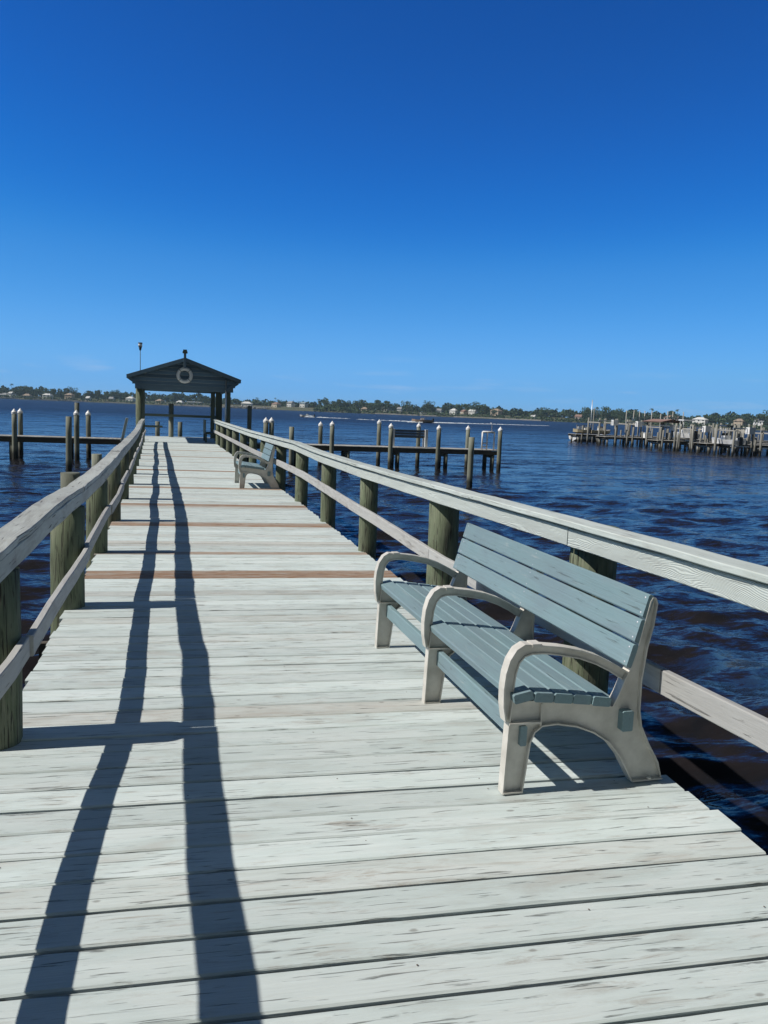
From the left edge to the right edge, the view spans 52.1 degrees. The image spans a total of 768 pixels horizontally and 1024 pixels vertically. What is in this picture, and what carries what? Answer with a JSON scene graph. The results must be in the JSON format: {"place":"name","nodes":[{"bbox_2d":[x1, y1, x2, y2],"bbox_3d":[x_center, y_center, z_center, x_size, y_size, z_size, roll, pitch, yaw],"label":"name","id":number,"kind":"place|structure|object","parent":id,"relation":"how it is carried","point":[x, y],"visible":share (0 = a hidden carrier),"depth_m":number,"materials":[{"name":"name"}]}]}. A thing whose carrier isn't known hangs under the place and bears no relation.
{"place":"outdoors","nodes":[
{"label":"outdoors","id":0,"kind":"place"},
{"bbox_2d":[64,393,74,398],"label":"house","id":1,"kind":"structure","parent":0,"point":[70,395],"depth_m":923.29,"materials":[{"name":"beige paint"}]},
{"bbox_2d":[0,398,767,854],"bbox_3d":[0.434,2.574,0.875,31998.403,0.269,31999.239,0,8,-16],"label":"water","id":2,"kind":"structure","parent":0,"point":[714,504],"depth_m":23.73,"materials":[{"name":"blue liquid"}]},
{"bbox_2d":[11,409,17,458],"bbox_3d":[-15.770,-2.635,33.571,0.241,3.560,0.233,0,8,-16],"label":"piling","id":3,"kind":"object","parent":2,"relation":"in","point":[14,435],"visible":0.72,"depth_m":33.41,"materials":[{"name":"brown wood"}]},
{"bbox_2d":[17,408,22,455],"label":"piling","id":4,"kind":"object","parent":2,"relation":"in","point":[20,429],"visible":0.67,"depth_m":35.27,"materials":[{"name":"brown wood"}]},
{"bbox_2d":[33,399,86,401],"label":"sea wall","id":5,"kind":"structure","parent":2,"relation":"in","point":[57,400],"depth_m":896.53,"materials":[{"name":"grey concrete"}]},
{"bbox_2d":[0,434,124,457],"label":"crossing dock","id":6,"kind":"object","parent":2,"relation":"in","point":[60,439],"visible":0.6,"depth_m":34.36,"materials":[{"name":"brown wood"}]},
{"bbox_2d":[121,418,127,440],"bbox_3d":[-11.443,-3.633,34.639,0.318,1.041,0.520,0,8,-16],"label":"boat ladder","id":7,"kind":"object","parent":6,"relation":"attached to","point":[124,429],"visible":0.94,"depth_m":34.39,"materials":[{"name":"paint"}]},
{"bbox_2d":[66,416,71,471],"bbox_3d":[-11.477,-1.755,28.605,0.238,3.422,0.217,0,8,-16],"label":"piling","id":8,"kind":"object","parent":2,"relation":"in","point":[68,443],"visible":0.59,"depth_m":28.44,"materials":[{"name":"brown wood"}]},
{"bbox_2d":[60,472,79,488],"bbox_3d":[-5.107,0.792,12.826,0.313,2.875,0.313,0,8,-16],"label":"piling","id":9,"kind":"object","parent":2,"relation":"in","point":[67,478],"visible":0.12,"depth_m":12.53,"materials":[{"name":"brown wood"}]},
{"bbox_2d":[73,410,79,460],"bbox_3d":[-13.312,-2.620,34.049,0.245,3.611,0.233,0,8,-16],"label":"piling","id":10,"kind":"object","parent":2,"relation":"in","point":[76,438],"visible":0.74,"depth_m":33.89,"materials":[{"name":"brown wood"}]},
{"bbox_2d":[75,402,79,447],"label":"piling","id":11,"kind":"object","parent":2,"relation":"in","point":[77,406],"visible":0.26,"depth_m":36.33,"materials":[{"name":"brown wood"}]},
{"bbox_2d":[85,410,90,457],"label":"piling","id":12,"kind":"object","parent":2,"relation":"in","point":[88,431],"visible":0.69,"depth_m":36.05,"materials":[{"name":"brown wood"}]},
{"bbox_2d":[92,454,101,466],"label":"piling","id":13,"kind":"object","parent":2,"relation":"in","point":[96,458],"visible":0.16,"depth_m":20.63,"materials":[{"name":"brown wood"}]},
{"bbox_2d":[155,421,159,435],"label":"piling","id":14,"kind":"object","parent":2,"relation":"in","point":[157,431],"visible":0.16,"depth_m":39.33,"materials":[{"name":"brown wood"}]},
{"bbox_2d":[178,422,181,436],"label":"piling","id":15,"kind":"object","parent":2,"relation":"in","point":[179,429],"visible":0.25,"depth_m":39.80,"materials":[{"name":"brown wood"}]},
{"bbox_2d":[126,349,240,442],"bbox_3d":[-9.236,-3.950,36.058,4.649,6.470,6.658,0,8,-16],"label":"gazebo","id":16,"kind":"object","parent":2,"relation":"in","point":[205,379],"visible":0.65,"depth_m":33.23,"materials":[{"name":"paint"}]},
{"bbox_2d":[138,342,142,369],"bbox_3d":[-10.187,-6.318,32.836,0.200,1.500,0.200,0,8,-16],"label":"mast light","id":17,"kind":"object","parent":16,"relation":"attached to","point":[140,345],"visible":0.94,"depth_m":32.74,"materials":[{"name":"grey metal"}]},
{"bbox_2d":[176,367,192,382],"bbox_3d":[-8.337,-5.720,32.858,0.680,0.680,0.164,0,8,-16],"label":"life ring","id":18,"kind":"object","parent":16,"relation":"attached to","point":[180,379],"visible":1,"depth_m":32.81,"materials":[{"name":"white plastic"}]},
{"bbox_2d":[203,419,215,441],"bbox_3d":[-7.786,-3.656,35.342,0.600,0.985,1.900,0,8,-16],"label":"storage bench","id":19,"kind":"object","parent":16,"relation":"on","point":[205,433],"visible":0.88,"depth_m":35.01,"materials":[{"name":"grey wood"}]},
{"bbox_2d":[247,406,251,461],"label":"piling","id":20,"kind":"object","parent":2,"relation":"in","point":[249,417],"visible":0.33,"depth_m":37.73,"materials":[{"name":"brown wood"}]},
{"bbox_2d":[263,418,268,433],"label":"piling","id":21,"kind":"object","parent":2,"relation":"in","point":[265,425],"visible":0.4,"depth_m":33.21,"materials":[{"name":"grey wood"}]},
{"bbox_2d":[269,417,273,450],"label":"piling","id":22,"kind":"object","parent":2,"relation":"in","point":[271,426],"visible":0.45,"depth_m":33.28,"materials":[{"name":"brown wood"}]},
{"bbox_2d":[289,427,293,465],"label":"piling","id":23,"kind":"object","parent":2,"relation":"in","point":[291,451],"visible":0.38,"depth_m":33.03,"materials":[{"name":"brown wood"}]},
{"bbox_2d":[318,422,322,462],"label":"piling","id":24,"kind":"object","parent":2,"relation":"in","point":[320,431],"visible":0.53,"depth_m":38.83,"materials":[{"name":"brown wood"}]},
{"bbox_2d":[329,421,334,453],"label":"piling","id":25,"kind":"object","parent":2,"relation":"in","point":[332,426],"visible":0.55,"depth_m":36.67,"materials":[{"name":"brown wood"}]},
{"bbox_2d":[313,404,360,412],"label":"mangrove bank","id":26,"kind":"structure","parent":2,"relation":"in","point":[333,408],"depth_m":833.08,"materials":[{"name":"green plant"}]},
{"bbox_2d":[239,442,501,469],"bbox_3d":[-0.704,-2.043,38.483,13.250,2.370,1.400,0,8,-16],"label":"crossing dock","id":27,"kind":"object","parent":2,"relation":"in","point":[345,450],"visible":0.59,"depth_m":38.33,"materials":[{"name":"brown wood"}]},
{"bbox_2d":[393,429,427,446],"bbox_3d":[1.209,-3.663,38.784,1.840,0.860,0.525,0,8,-16],"label":"dock bench","id":28,"kind":"object","parent":27,"relation":"on","point":[423,434],"visible":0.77,"depth_m":38.63,"materials":[{"name":"blue plastic"}]},
{"bbox_2d":[481,423,494,449],"bbox_3d":[5.236,-3.810,39.425,0.724,1.358,0.100,0,8,-16],"label":"dock ladder","id":29,"kind":"object","parent":27,"relation":"on","point":[486,443],"visible":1,"depth_m":39.40,"materials":[{"name":"white metal"}]},
{"bbox_2d":[376,419,381,464],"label":"piling","id":30,"kind":"object","parent":2,"relation":"in","point":[379,422],"visible":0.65,"depth_m":39.55,"materials":[{"name":"grey wood"}]},
{"bbox_2d":[0,419,767,1023],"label":"wooden pier","id":31,"kind":"structure","parent":2,"relation":"in","point":[248,775],"depth_m":3.30,"materials":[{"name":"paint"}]},
{"bbox_2d":[234,443,278,488],"bbox_3d":[-2.686,-0.993,16.489,0.832,0.885,1.280,0,8,-16],"label":"park bench","id":32,"kind":"object","parent":31,"relation":"on","point":[243,469],"visible":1,"depth_m":15.98,"materials":[{"name":"plastic"}]},
{"bbox_2d":[374,523,661,794],"bbox_3d":[0.621,0.663,4.559,0.832,0.886,2.261,0,8,-16],"label":"park bench","id":33,"kind":"object","parent":31,"relation":"on","point":[527,676],"visible":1,"depth_m":3.92,"materials":[{"name":"plastic"}]},
{"bbox_2d":[387,423,393,467],"bbox_3d":[0.280,-2.486,37.649,0.252,3.541,0.233,0,8,-16],"label":"piling","id":34,"kind":"object","parent":2,"relation":"in","point":[390,441],"visible":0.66,"depth_m":37.49,"materials":[{"name":"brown wood"}]},
{"bbox_2d":[415,423,420,465],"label":"piling","id":35,"kind":"object","parent":2,"relation":"in","point":[417,457],"visible":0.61,"depth_m":39.95,"materials":[{"name":"grey wood"}]},
{"bbox_2d":[412,413,433,422],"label":"motorboat","id":36,"kind":"object","parent":2,"relation":"on","point":[423,420],"visible":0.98,"depth_m":225.01,"materials":[{"name":"beige plastic"}]},
{"bbox_2d":[435,425,441,468],"bbox_3d":[2.607,-2.474,38.300,0.241,3.540,0.233,0,8,-16],"label":"piling","id":37,"kind":"object","parent":2,"relation":"in","point":[438,443],"visible":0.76,"depth_m":38.14,"materials":[{"name":"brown wood"}]},
{"bbox_2d":[464,425,470,466],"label":"piling","id":38,"kind":"object","parent":2,"relation":"in","point":[468,428],"visible":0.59,"depth_m":40.57,"materials":[{"name":"grey wood"}]},
{"bbox_2d":[466,437,474,486],"bbox_3d":[3.111,-1.078,28.579,0.220,3.271,0.220,0,8,-16],"label":"piling","id":39,"kind":"object","parent":2,"relation":"in","point":[470,462],"visible":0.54,"depth_m":28.41,"materials":[{"name":"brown wood"}]},
{"bbox_2d":[436,422,545,425],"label":"wake","id":40,"kind":"object","parent":2,"relation":"on","point":[482,423],"visible":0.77,"depth_m":249.48,"materials":[{"name":"liquid"}]},
{"bbox_2d":[496,427,502,469],"bbox_3d":[5.712,-2.467,39.167,0.250,3.561,0.233,0,8,-16],"label":"piling","id":41,"kind":"object","parent":2,"relation":"in","point":[499,449],"visible":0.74,"depth_m":39.00,"materials":[{"name":"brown wood"}]},
{"bbox_2d":[569,400,602,441],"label":"sailboat","id":42,"kind":"object","parent":2,"relation":"on","point":[583,437],"visible":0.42,"depth_m":98.00,"materials":[{"name":"metal"}]},
{"bbox_2d":[586,418,619,444],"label":"boat lift","id":43,"kind":"object","parent":2,"relation":"in","point":[614,422],"visible":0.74,"depth_m":87.66,"materials":[{"name":"grey wood"}]},
{"bbox_2d":[573,426,586,433],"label":"motorboat","id":44,"kind":"object","parent":43,"relation":"on","point":[581,431],"visible":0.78,"depth_m":90.07,"materials":[{"name":"plastic"}]},
{"bbox_2d":[589,426,609,433],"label":"motorboat","id":45,"kind":"object","parent":43,"relation":"on","point":[596,431],"visible":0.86,"depth_m":89.99,"materials":[{"name":"plastic"}]},
{"bbox_2d":[613,419,643,445],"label":"boat lift","id":46,"kind":"object","parent":2,"relation":"in","point":[638,423],"visible":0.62,"depth_m":88.40,"materials":[{"name":"grey wood"}]},
{"bbox_2d":[660,430,664,449],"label":"piling","id":47,"kind":"object","parent":2,"relation":"in","point":[662,439],"visible":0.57,"depth_m":77.19,"materials":[{"name":"grey wood"}]},
{"bbox_2d":[643,419,682,447],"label":"boat lift","id":48,"kind":"object","parent":2,"relation":"in","point":[671,427],"visible":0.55,"depth_m":82.04,"materials":[{"name":"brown wood"}]},
{"bbox_2d":[568,433,767,445],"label":"marina dock","id":49,"kind":"object","parent":2,"relation":"in","point":[585,435],"visible":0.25,"depth_m":94.35,"materials":[{"name":"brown wood"}]},
{"bbox_2d":[672,426,676,450],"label":"piling","id":50,"kind":"object","parent":2,"relation":"in","point":[673,449],"visible":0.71,"depth_m":77.33,"materials":[{"name":"grey wood"}]},
{"bbox_2d":[675,434,678,451],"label":"piling","id":51,"kind":"object","parent":2,"relation":"in","point":[676,450],"visible":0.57,"depth_m":74.90,"materials":[{"name":"grey wood"}]},
{"bbox_2d":[678,426,680,450],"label":"piling","id":52,"kind":"object","parent":2,"relation":"in","point":[679,437],"visible":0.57,"depth_m":77.72,"materials":[{"name":"grey wood"}]},
{"bbox_2d":[596,436,767,448],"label":"marina dock","id":53,"kind":"object","parent":2,"relation":"in","point":[612,437],"visible":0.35,"depth_m":86.22,"materials":[{"name":"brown wood"}]},
{"bbox_2d":[690,425,693,451],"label":"piling","id":54,"kind":"object","parent":2,"relation":"in","point":[692,437],"visible":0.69,"depth_m":74.97,"materials":[{"name":"grey wood"}]},
{"bbox_2d":[675,423,711,451],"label":"boat lift","id":55,"kind":"object","parent":2,"relation":"in","point":[706,429],"visible":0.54,"depth_m":76.53,"materials":[{"name":"grey wood"}]},
{"bbox_2d":[673,419,699,439],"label":"motorboat","id":56,"kind":"object","parent":55,"relation":"hanging from","point":[685,434],"visible":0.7,"depth_m":78.06,"materials":[{"name":"plastic"}]},
{"bbox_2d":[647,439,767,452],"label":"marina dock","id":57,"kind":"object","parent":2,"relation":"in","point":[684,443],"visible":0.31,"depth_m":78.56,"materials":[{"name":"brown wood"}]},
{"bbox_2d":[713,428,717,454],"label":"piling","id":58,"kind":"object","parent":2,"relation":"in","point":[715,443],"visible":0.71,"depth_m":71.92,"materials":[{"name":"grey wood"}]},
{"bbox_2d":[693,442,767,454],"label":"marina dock","id":59,"kind":"object","parent":2,"relation":"in","point":[708,445],"visible":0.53,"depth_m":74.08,"materials":[{"name":"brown wood"}]},
{"bbox_2d":[728,423,733,454],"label":"piling","id":60,"kind":"object","parent":2,"relation":"in","point":[729,448],"visible":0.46,"depth_m":72.30,"materials":[{"name":"grey wood"}]},
{"bbox_2d":[713,424,755,456],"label":"boat lift","id":61,"kind":"object","parent":2,"relation":"in","point":[749,430],"visible":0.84,"depth_m":70.41,"materials":[{"name":"grey wood"}]},
{"bbox_2d":[712,425,743,445],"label":"motorboat","id":62,"kind":"object","parent":61,"relation":"on","point":[724,440],"visible":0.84,"depth_m":71.94,"materials":[{"name":"plastic"}]},
{"bbox_2d":[744,438,747,455],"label":"piling","id":63,"kind":"object","parent":2,"relation":"in","point":[745,453],"visible":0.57,"depth_m":72.72,"materials":[{"name":"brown wood"}]},
{"bbox_2d":[740,427,767,455],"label":"boat lift","id":64,"kind":"object","parent":2,"relation":"in","point":[762,430],"visible":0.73,"depth_m":72.18,"materials":[{"name":"grey wood"}]},
{"bbox_2d":[753,438,756,455],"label":"piling","id":65,"kind":"object","parent":2,"relation":"in","point":[755,441],"visible":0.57,"depth_m":73.59,"materials":[{"name":"grey wood"}]},
{"bbox_2d":[0,0,767,423],"label":"sky","id":66,"kind":"structure","parent":0,"point":[527,205],"materials":[{"name":"blue"}]},
{"bbox_2d":[15,395,767,430],"bbox_3d":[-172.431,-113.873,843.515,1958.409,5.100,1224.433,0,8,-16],"label":"shore","id":67,"kind":"structure","parent":0,"point":[297,408],"depth_m":885.09,"materials":[{"name":"green plant"}]},
{"bbox_2d":[18,385,29,393],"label":"tree","id":68,"kind":"object","parent":67,"relation":"on","point":[22,387],"visible":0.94,"depth_m":916.89,"materials":[{"name":"green plant"}]},
{"bbox_2d":[35,388,43,397],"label":"tree","id":69,"kind":"object","parent":67,"relation":"on","point":[39,391],"visible":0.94,"depth_m":925.77,"materials":[{"name":"green plant"}]},
{"bbox_2d":[42,388,52,394],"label":"tree","id":70,"kind":"object","parent":67,"relation":"on","point":[46,390],"visible":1,"depth_m":911.31,"materials":[{"name":"green plant"}]},
{"bbox_2d":[42,393,53,398],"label":"house","id":71,"kind":"structure","parent":67,"relation":"on","point":[47,394],"depth_m":905.80,"materials":[{"name":"white paint"}]},
{"bbox_2d":[111,390,119,397],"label":"tree","id":72,"kind":"object","parent":67,"relation":"on","point":[114,394],"visible":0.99,"depth_m":942.48,"materials":[{"name":"green plant"}]},
{"bbox_2d":[150,393,161,400],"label":"tree","id":73,"kind":"object","parent":67,"relation":"on","point":[152,397],"visible":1,"depth_m":916.39,"materials":[{"name":"green plant"}]},
{"bbox_2d":[174,404,208,406],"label":"sea wall","id":74,"kind":"structure","parent":67,"relation":"on","point":[191,405],"depth_m":893.48,"materials":[{"name":"grey concrete"}]},
{"bbox_2d":[198,395,206,403],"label":"tree","id":75,"kind":"object","parent":67,"relation":"on","point":[202,397],"visible":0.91,"depth_m":936.88,"materials":[{"name":"green plant"}]},
{"bbox_2d":[222,405,270,408],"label":"rock revetment","id":76,"kind":"object","parent":67,"relation":"on","point":[233,406],"visible":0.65,"depth_m":884.38,"materials":[{"name":"grey stone"}]},
{"bbox_2d":[241,402,252,406],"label":"house","id":77,"kind":"structure","parent":67,"relation":"on","point":[244,404],"depth_m":898.21,"materials":[{"name":"white paint"}]},
{"bbox_2d":[272,402,280,406],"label":"house","id":78,"kind":"structure","parent":67,"relation":"on","point":[276,404],"depth_m":909.39,"materials":[{"name":"beige paint"}]},
{"bbox_2d":[287,401,294,406],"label":"house","id":79,"kind":"structure","parent":67,"relation":"on","point":[290,403],"depth_m":934.63,"materials":[{"name":"white paint"}]},
{"bbox_2d":[300,402,307,407],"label":"house","id":80,"kind":"structure","parent":67,"relation":"on","point":[304,404],"depth_m":933.69,"materials":[{"name":"white paint"}]},
{"bbox_2d":[352,401,364,408],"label":"tree","id":81,"kind":"object","parent":67,"relation":"on","point":[357,404],"visible":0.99,"depth_m":891.76,"materials":[{"name":"green plant"}]},
{"bbox_2d":[374,403,386,410],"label":"tree","id":82,"kind":"object","parent":67,"relation":"on","point":[380,407],"visible":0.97,"depth_m":874.09,"materials":[{"name":"green plant"}]},
{"bbox_2d":[0,385,767,424],"bbox_3d":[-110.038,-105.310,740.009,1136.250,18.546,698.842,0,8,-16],"label":"wood","id":83,"kind":"object","parent":67,"relation":"on","point":[719,419],"visible":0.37,"depth_m":907.04,"materials":[{"name":"green plant"}]},
{"bbox_2d":[0,394,767,429],"bbox_3d":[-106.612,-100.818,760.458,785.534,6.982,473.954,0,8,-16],"label":"shore bushes","id":84,"kind":"object","parent":67,"relation":"on","point":[476,415],"visible":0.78,"depth_m":823.53,"materials":[{"name":"green plant"}]},
{"bbox_2d":[384,403,393,411],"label":"tree","id":85,"kind":"object","parent":67,"relation":"on","point":[387,406],"visible":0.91,"depth_m":885.00,"materials":[{"name":"green plant"}]},
{"bbox_2d":[375,413,435,415],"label":"sea wall","id":86,"kind":"structure","parent":67,"relation":"on","point":[404,414],"depth_m":847.32,"materials":[{"name":"grey concrete"}]},
{"bbox_2d":[401,401,410,412],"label":"tree","id":87,"kind":"object","parent":67,"relation":"on","point":[405,407],"visible":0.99,"depth_m":861.53,"materials":[{"name":"green plant"}]},
{"bbox_2d":[424,400,435,410],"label":"tree","id":88,"kind":"object","parent":67,"relation":"on","point":[431,406],"visible":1,"depth_m":856.72,"materials":[{"name":"green plant"}]},
{"bbox_2d":[449,409,458,414],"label":"house","id":89,"kind":"structure","parent":67,"relation":"on","point":[453,411],"depth_m":860.89,"materials":[{"name":"white paint"}]},
{"bbox_2d":[468,409,477,414],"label":"house","id":90,"kind":"structure","parent":67,"relation":"on","point":[471,411],"depth_m":850.89,"materials":[{"name":"white paint"}]},
{"bbox_2d":[472,402,482,410],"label":"tree","id":91,"kind":"object","parent":67,"relation":"on","point":[475,406],"visible":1,"depth_m":852.05,"materials":[{"name":"green plant"}]},
{"bbox_2d":[490,409,501,415],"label":"house","id":92,"kind":"structure","parent":67,"relation":"on","point":[499,411],"depth_m":847.10,"materials":[{"name":"beige paint"}]},
{"bbox_2d":[454,416,540,420],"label":"sea wall","id":93,"kind":"structure","parent":67,"relation":"on","point":[501,418],"depth_m":803.72,"materials":[{"name":"grey concrete"}]},
{"bbox_2d":[539,407,546,416],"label":"tree","id":94,"kind":"object","parent":67,"relation":"on","point":[542,412],"visible":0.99,"depth_m":811.81,"materials":[{"name":"green plant"}]},
{"bbox_2d":[584,411,595,417],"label":"tree","id":95,"kind":"object","parent":67,"relation":"on","point":[587,413],"visible":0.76,"depth_m":775.33,"materials":[{"name":"green plant"}]},
{"bbox_2d":[593,409,600,416],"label":"tree","id":96,"kind":"object","parent":67,"relation":"on","point":[597,412],"visible":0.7,"depth_m":808.19,"materials":[{"name":"green plant"}]},
{"bbox_2d":[600,406,610,416],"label":"tree","id":97,"kind":"object","parent":67,"relation":"on","point":[604,410],"visible":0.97,"depth_m":791.68,"materials":[{"name":"green plant"}]},
{"bbox_2d":[614,408,623,418],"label":"tree","id":98,"kind":"object","parent":67,"relation":"on","point":[617,412],"visible":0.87,"depth_m":774.92,"materials":[{"name":"green plant"}]},
{"bbox_2d":[666,414,679,419],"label":"tree","id":99,"kind":"object","parent":67,"relation":"on","point":[674,417],"visible":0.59,"depth_m":734.50,"materials":[{"name":"green plant"}]},
{"bbox_2d":[692,417,707,424],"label":"house","id":100,"kind":"structure","parent":67,"relation":"on","point":[701,420],"depth_m":716.83,"materials":[{"name":"white"}]},
{"bbox_2d":[708,415,716,422],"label":"tree","id":101,"kind":"object","parent":67,"relation":"on","point":[711,417],"visible":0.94,"depth_m":736.05,"materials":[{"name":"green plant"}]},
{"bbox_2d":[733,419,745,425],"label":"house","id":102,"kind":"structure","parent":67,"relation":"on","point":[740,421],"depth_m":695.83,"materials":[{"name":"beige"}]},
{"bbox_2d":[741,414,750,424],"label":"tree","id":103,"kind":"object","parent":67,"relation":"on","point":[745,419],"visible":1,"depth_m":694.31,"materials":[{"name":"green plant"}]},
{"bbox_2d":[752,413,764,422],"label":"tree","id":104,"kind":"object","parent":67,"relation":"on","point":[759,416],"visible":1,"depth_m":672.83,"materials":[{"name":"green plant"}]},
{"bbox_2d":[753,419,767,426],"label":"house","id":105,"kind":"structure","parent":67,"relation":"on","point":[760,422],"depth_m":673.02,"materials":[{"name":"white"}]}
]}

